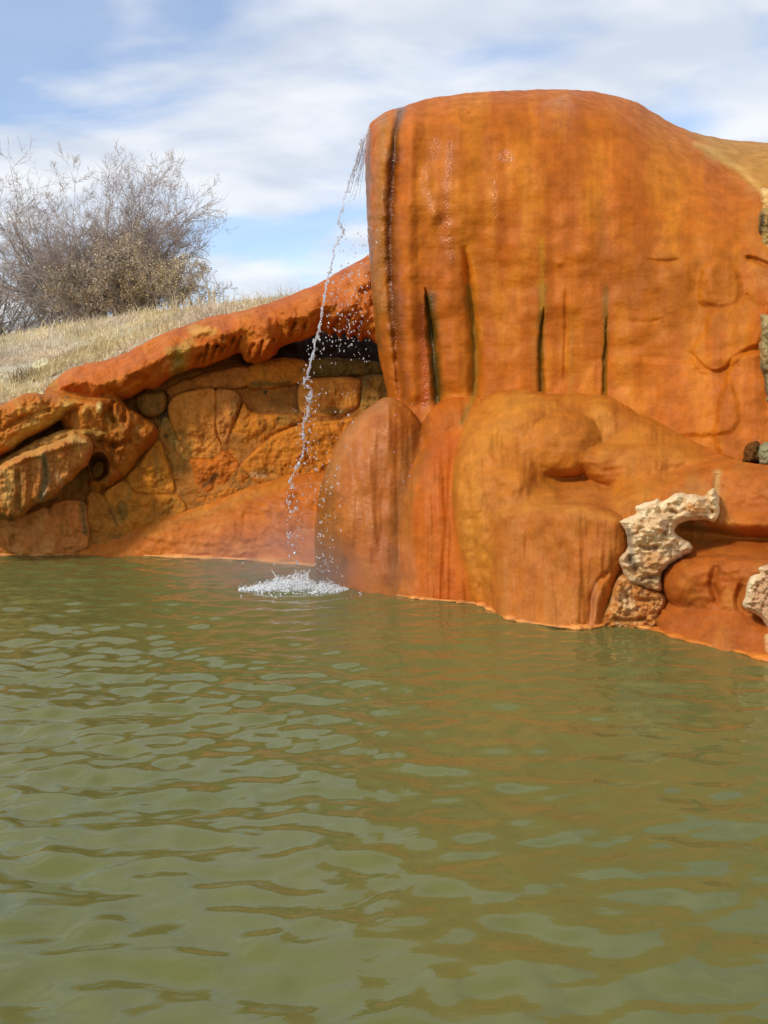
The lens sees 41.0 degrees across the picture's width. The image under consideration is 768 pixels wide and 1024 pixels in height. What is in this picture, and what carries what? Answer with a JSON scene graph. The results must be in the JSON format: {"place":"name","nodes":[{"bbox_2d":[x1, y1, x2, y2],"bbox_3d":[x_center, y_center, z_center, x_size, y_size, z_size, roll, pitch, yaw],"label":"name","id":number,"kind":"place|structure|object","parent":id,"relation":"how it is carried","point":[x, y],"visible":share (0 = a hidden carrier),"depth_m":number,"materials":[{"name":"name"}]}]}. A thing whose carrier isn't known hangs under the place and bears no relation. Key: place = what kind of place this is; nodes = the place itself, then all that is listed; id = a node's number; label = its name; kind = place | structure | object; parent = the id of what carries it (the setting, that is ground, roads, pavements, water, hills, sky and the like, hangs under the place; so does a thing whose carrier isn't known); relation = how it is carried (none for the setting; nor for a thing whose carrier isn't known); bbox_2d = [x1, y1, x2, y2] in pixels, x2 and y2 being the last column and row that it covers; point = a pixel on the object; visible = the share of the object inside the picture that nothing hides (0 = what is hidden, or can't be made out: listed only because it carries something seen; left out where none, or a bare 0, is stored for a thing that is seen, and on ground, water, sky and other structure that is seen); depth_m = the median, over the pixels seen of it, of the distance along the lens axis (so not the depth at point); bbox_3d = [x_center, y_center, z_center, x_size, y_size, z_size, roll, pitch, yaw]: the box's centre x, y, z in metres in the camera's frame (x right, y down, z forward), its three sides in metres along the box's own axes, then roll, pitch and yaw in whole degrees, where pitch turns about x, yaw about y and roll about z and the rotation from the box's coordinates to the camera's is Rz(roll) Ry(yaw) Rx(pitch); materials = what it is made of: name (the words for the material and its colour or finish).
{"place":"outdoors","nodes":[
{"label":"outdoors","id":0,"kind":"place"},
{"bbox_2d":[0,283,302,404],"bbox_3d":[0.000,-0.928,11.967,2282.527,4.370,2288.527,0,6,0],"label":"ground","id":1,"kind":"structure","parent":0,"point":[11,367],"depth_m":14.73,"materials":[{"name":"beige plant"}]},
{"bbox_2d":[0,362,40,382],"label":"grass tuft","id":2,"kind":"object","parent":1,"relation":"on","point":[16,375],"visible":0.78,"depth_m":13.47,"materials":[{"name":"plant"}]},
{"bbox_2d":[0,289,56,334],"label":"bare shrub","id":3,"kind":"object","parent":1,"relation":"on","point":[18,324],"visible":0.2,"depth_m":19.65,"materials":[{"name":"grey plant"}]},
{"bbox_2d":[24,388,43,393],"bbox_3d":[-4.365,-1.471,12.803,0.207,0.168,0.589,-4,7,-32],"label":"flat stone","id":4,"kind":"object","parent":1,"relation":"on","point":[40,391],"visible":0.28,"depth_m":12.73,"materials":[{"name":"stone"}]},
{"bbox_2d":[0,192,80,327],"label":"bare tree","id":5,"kind":"object","parent":1,"relation":"on","point":[4,254],"visible":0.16,"depth_m":19.47,"materials":[{"name":"grey plant"}]},
{"bbox_2d":[32,358,48,367],"bbox_3d":[-4.733,-2.050,14.167,0.264,0.188,0.752,-2,6,-20],"label":"flat stone","id":6,"kind":"object","parent":1,"relation":"on","point":[38,361],"visible":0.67,"depth_m":14.10,"materials":[{"name":"stone"}]},
{"bbox_2d":[0,215,81,334],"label":"bare tree","id":7,"kind":"object","parent":1,"relation":"on","point":[24,326],"visible":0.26,"depth_m":19.19,"materials":[{"name":"grey plant"}]},
{"bbox_2d":[0,134,116,323],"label":"bare tree","id":8,"kind":"object","parent":1,"relation":"on","point":[26,248],"visible":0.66,"depth_m":18.45,"materials":[{"name":"grey plant"}]},
{"bbox_2d":[27,250,93,329],"bbox_3d":[-5.775,-3.932,19.094,1.433,1.843,1.765,2,6,22],"label":"bare shrub","id":9,"kind":"object","parent":1,"relation":"on","point":[36,314],"visible":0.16,"depth_m":18.66,"materials":[{"name":"brown plant"}]},
{"bbox_2d":[32,315,93,327],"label":"grass tuft","id":10,"kind":"object","parent":1,"relation":"on","point":[70,324],"visible":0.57,"depth_m":16.40,"materials":[{"name":"plant"}]},
{"bbox_2d":[27,336,116,379],"bbox_3d":[-4.280,-2.126,14.043,1.243,0.675,1.559,-3,6,-25],"label":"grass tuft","id":11,"kind":"object","parent":1,"relation":"on","point":[72,357],"visible":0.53,"depth_m":13.79,"materials":[{"name":"plant"}]},
{"bbox_2d":[38,263,117,322],"bbox_3d":[-5.341,-3.769,18.240,1.266,1.318,1.765,4,7,33],"label":"leafy shrub","id":12,"kind":"object","parent":1,"relation":"on","point":[82,301],"visible":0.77,"depth_m":17.94,"materials":[{"name":"brown plant"}]},
{"bbox_2d":[74,349,107,365],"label":"grass tuft","id":13,"kind":"object","parent":1,"relation":"on","point":[91,358],"visible":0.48,"depth_m":12.91,"materials":[{"name":"plant"}]},
{"bbox_2d":[43,216,165,315],"bbox_3d":[-4.950,-4.203,18.145,2.168,1.940,1.870,0,6,0],"label":"leafy shrub","id":14,"kind":"object","parent":1,"relation":"on","point":[100,274],"visible":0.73,"depth_m":17.90,"materials":[{"name":"brown plant"}]},
{"bbox_2d":[4,138,236,317],"bbox_3d":[-4.899,-5.029,19.005,4.085,3.744,3.551,-3,7,-31],"label":"bare tree","id":15,"kind":"object","parent":1,"relation":"on","point":[121,228],"visible":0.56,"depth_m":18.75,"materials":[{"name":"brown plant"}]},
{"bbox_2d":[69,206,195,316],"bbox_3d":[-4.723,-4.512,19.112,2.273,2.479,2.484,-2,6,-21],"label":"bare tree","id":16,"kind":"object","parent":1,"relation":"on","point":[175,247],"visible":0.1,"depth_m":18.89,"materials":[{"name":"brown plant"}]},
{"bbox_2d":[87,233,186,317],"bbox_3d":[-4.305,-3.975,17.791,1.681,1.389,2.090,0,6,0],"label":"leafy shrub","id":17,"kind":"object","parent":1,"relation":"on","point":[140,292],"visible":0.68,"depth_m":17.67,"materials":[{"name":"brown plant"}]},
{"bbox_2d":[131,302,165,316],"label":"grass tuft","id":18,"kind":"object","parent":1,"relation":"on","point":[149,309],"visible":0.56,"depth_m":16.10,"materials":[{"name":"plant"}]},
{"bbox_2d":[143,318,178,338],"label":"grass tuft","id":19,"kind":"object","parent":1,"relation":"on","point":[166,328],"visible":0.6,"depth_m":13.20,"materials":[{"name":"plant"}]},
{"bbox_2d":[141,246,211,309],"bbox_3d":[-3.548,-3.897,17.494,1.285,1.172,1.023,0,6,0],"label":"leafy shrub","id":20,"kind":"object","parent":1,"relation":"on","point":[169,285],"visible":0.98,"depth_m":17.45,"materials":[{"name":"brown plant"}]},
{"bbox_2d":[165,288,190,312],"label":"grass tuft","id":21,"kind":"object","parent":1,"relation":"on","point":[174,307],"visible":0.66,"depth_m":15.95,"materials":[{"name":"plant"}]},
{"bbox_2d":[183,287,199,311],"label":"grass tuft","id":22,"kind":"object","parent":1,"relation":"on","point":[198,299],"visible":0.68,"depth_m":15.35,"materials":[{"name":"plant"}]},
{"bbox_2d":[0,331,387,555],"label":"stone wall","id":23,"kind":"structure","parent":1,"relation":"on","point":[226,427],"depth_m":12.01,"materials":[{"name":"stone"}]},
{"bbox_2d":[0,434,92,521],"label":"boulder","id":24,"kind":"object","parent":23,"relation":"attached to","point":[29,479],"visible":1,"depth_m":11.19,"materials":[{"name":"stone"}]},
{"bbox_2d":[0,429,107,464],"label":"rock shelf","id":25,"kind":"object","parent":24,"relation":"on","point":[64,433],"visible":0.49,"depth_m":11.53,"materials":[{"name":"stone"}]},
{"bbox_2d":[0,254,376,492],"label":"rock ridge","id":26,"kind":"object","parent":23,"relation":"on","point":[98,392],"visible":0.87,"depth_m":11.49,"materials":[{"name":"orange stone"}]},
{"bbox_2d":[173,262,238,306],"bbox_3d":[-3.294,-3.926,18.086,1.149,1.124,1.197,-4,7,-37],"label":"bare shrub","id":27,"kind":"object","parent":1,"relation":"on","point":[207,281],"visible":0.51,"depth_m":18.07,"materials":[{"name":"brown plant"}]},
{"bbox_2d":[196,276,229,305],"bbox_3d":[-2.680,-3.456,16.245,0.534,0.611,0.562,5,7,40],"label":"grass tuft","id":28,"kind":"object","parent":1,"relation":"on","point":[214,288],"visible":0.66,"depth_m":16.16,"materials":[{"name":"plant"}]},
{"bbox_2d":[0,555,767,1023],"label":"pool water","id":29,"kind":"structure","parent":0,"point":[224,799],"depth_m":4.39,"materials":[{"name":"green liquid"}]},
{"bbox_2d":[0,472,324,565],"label":"rock apron","id":30,"kind":"object","parent":29,"relation":"in","point":[249,523],"visible":0.45,"depth_m":11.78,"materials":[{"name":"orange stone"}]},
{"bbox_2d":[239,568,361,600],"bbox_3d":[-0.825,0.655,9.732,1.235,0.219,1.138,0,6,0],"label":"water splash","id":31,"kind":"object","parent":29,"relation":"on","point":[298,584],"visible":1,"depth_m":9.70,"materials":[{"name":"white liquid"}]},
{"bbox_2d":[241,133,412,586],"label":"water droplets","id":32,"kind":"object","parent":29,"relation":"on","point":[289,503],"visible":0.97,"depth_m":9.95,"materials":[{"name":"white"}]},
{"bbox_2d":[314,389,767,661],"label":"rock mound","id":33,"kind":"object","parent":29,"relation":"in","point":[516,505],"visible":0.8,"depth_m":8.96,"materials":[{"name":"orange stone"}]},
{"bbox_2d":[365,89,767,460],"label":"rock tower","id":34,"kind":"structure","parent":33,"relation":"on","point":[555,241],"depth_m":9.84,"materials":[{"name":"orange stone"}]},
{"bbox_2d":[288,127,369,488],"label":"water stream","id":35,"kind":"structure","parent":34,"relation":"attached to","point":[357,160],"depth_m":10.27,"materials":[{"name":"white"}]},
{"bbox_2d":[757,208,767,246],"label":"stone","id":36,"kind":"object","parent":34,"relation":"on","point":[762,225],"visible":0.73,"depth_m":9.37,"materials":[{"name":"stone"}]},
{"bbox_2d":[758,314,767,401],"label":"stone","id":37,"kind":"object","parent":34,"relation":"on","point":[763,348],"visible":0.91,"depth_m":8.82,"materials":[{"name":"stone"}]},
{"bbox_2d":[760,188,767,208],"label":"stone","id":38,"kind":"object","parent":34,"relation":"on","point":[764,196],"visible":0.85,"depth_m":9.55,"materials":[{"name":"stone"}]},
{"bbox_2d":[742,441,759,463],"bbox_3d":[3.198,-0.503,8.876,0.179,0.231,0.733,2,6,21],"label":"stone","id":39,"kind":"object","parent":33,"relation":"on","point":[750,453],"visible":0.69,"depth_m":8.59,"materials":[{"name":"stone"}]},
{"bbox_2d":[758,442,767,464],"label":"stone","id":40,"kind":"object","parent":33,"relation":"on","point":[763,453],"visible":0.9,"depth_m":8.44,"materials":[{"name":"stone"}]},
{"bbox_2d":[602,574,665,628],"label":"rock crag","id":41,"kind":"structure","parent":29,"relation":"in","point":[628,600],"depth_m":8.05,"materials":[{"name":"stone"}]},
{"bbox_2d":[619,488,719,591],"bbox_3d":[2.254,0.230,8.047,0.807,0.834,0.682,0,6,0],"label":"crusted rock","id":42,"kind":"object","parent":41,"relation":"on","point":[657,546],"visible":0.98,"depth_m":7.87,"materials":[{"name":"white stone"}]},
{"bbox_2d":[763,633,767,651],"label":"stone","id":43,"kind":"object","parent":29,"relation":"in","point":[765,641],"visible":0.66,"depth_m":7.11,"materials":[{"name":"stone"}]},
{"bbox_2d":[742,564,767,627],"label":"crusted rock","id":44,"kind":"object","parent":43,"relation":"on","point":[755,600],"visible":1,"depth_m":7.12,"materials":[{"name":"white stone"}]},
{"bbox_2d":[0,0,767,334],"label":"sky","id":45,"kind":"structure","parent":0,"point":[277,98],"materials":[{"name":"blue"}]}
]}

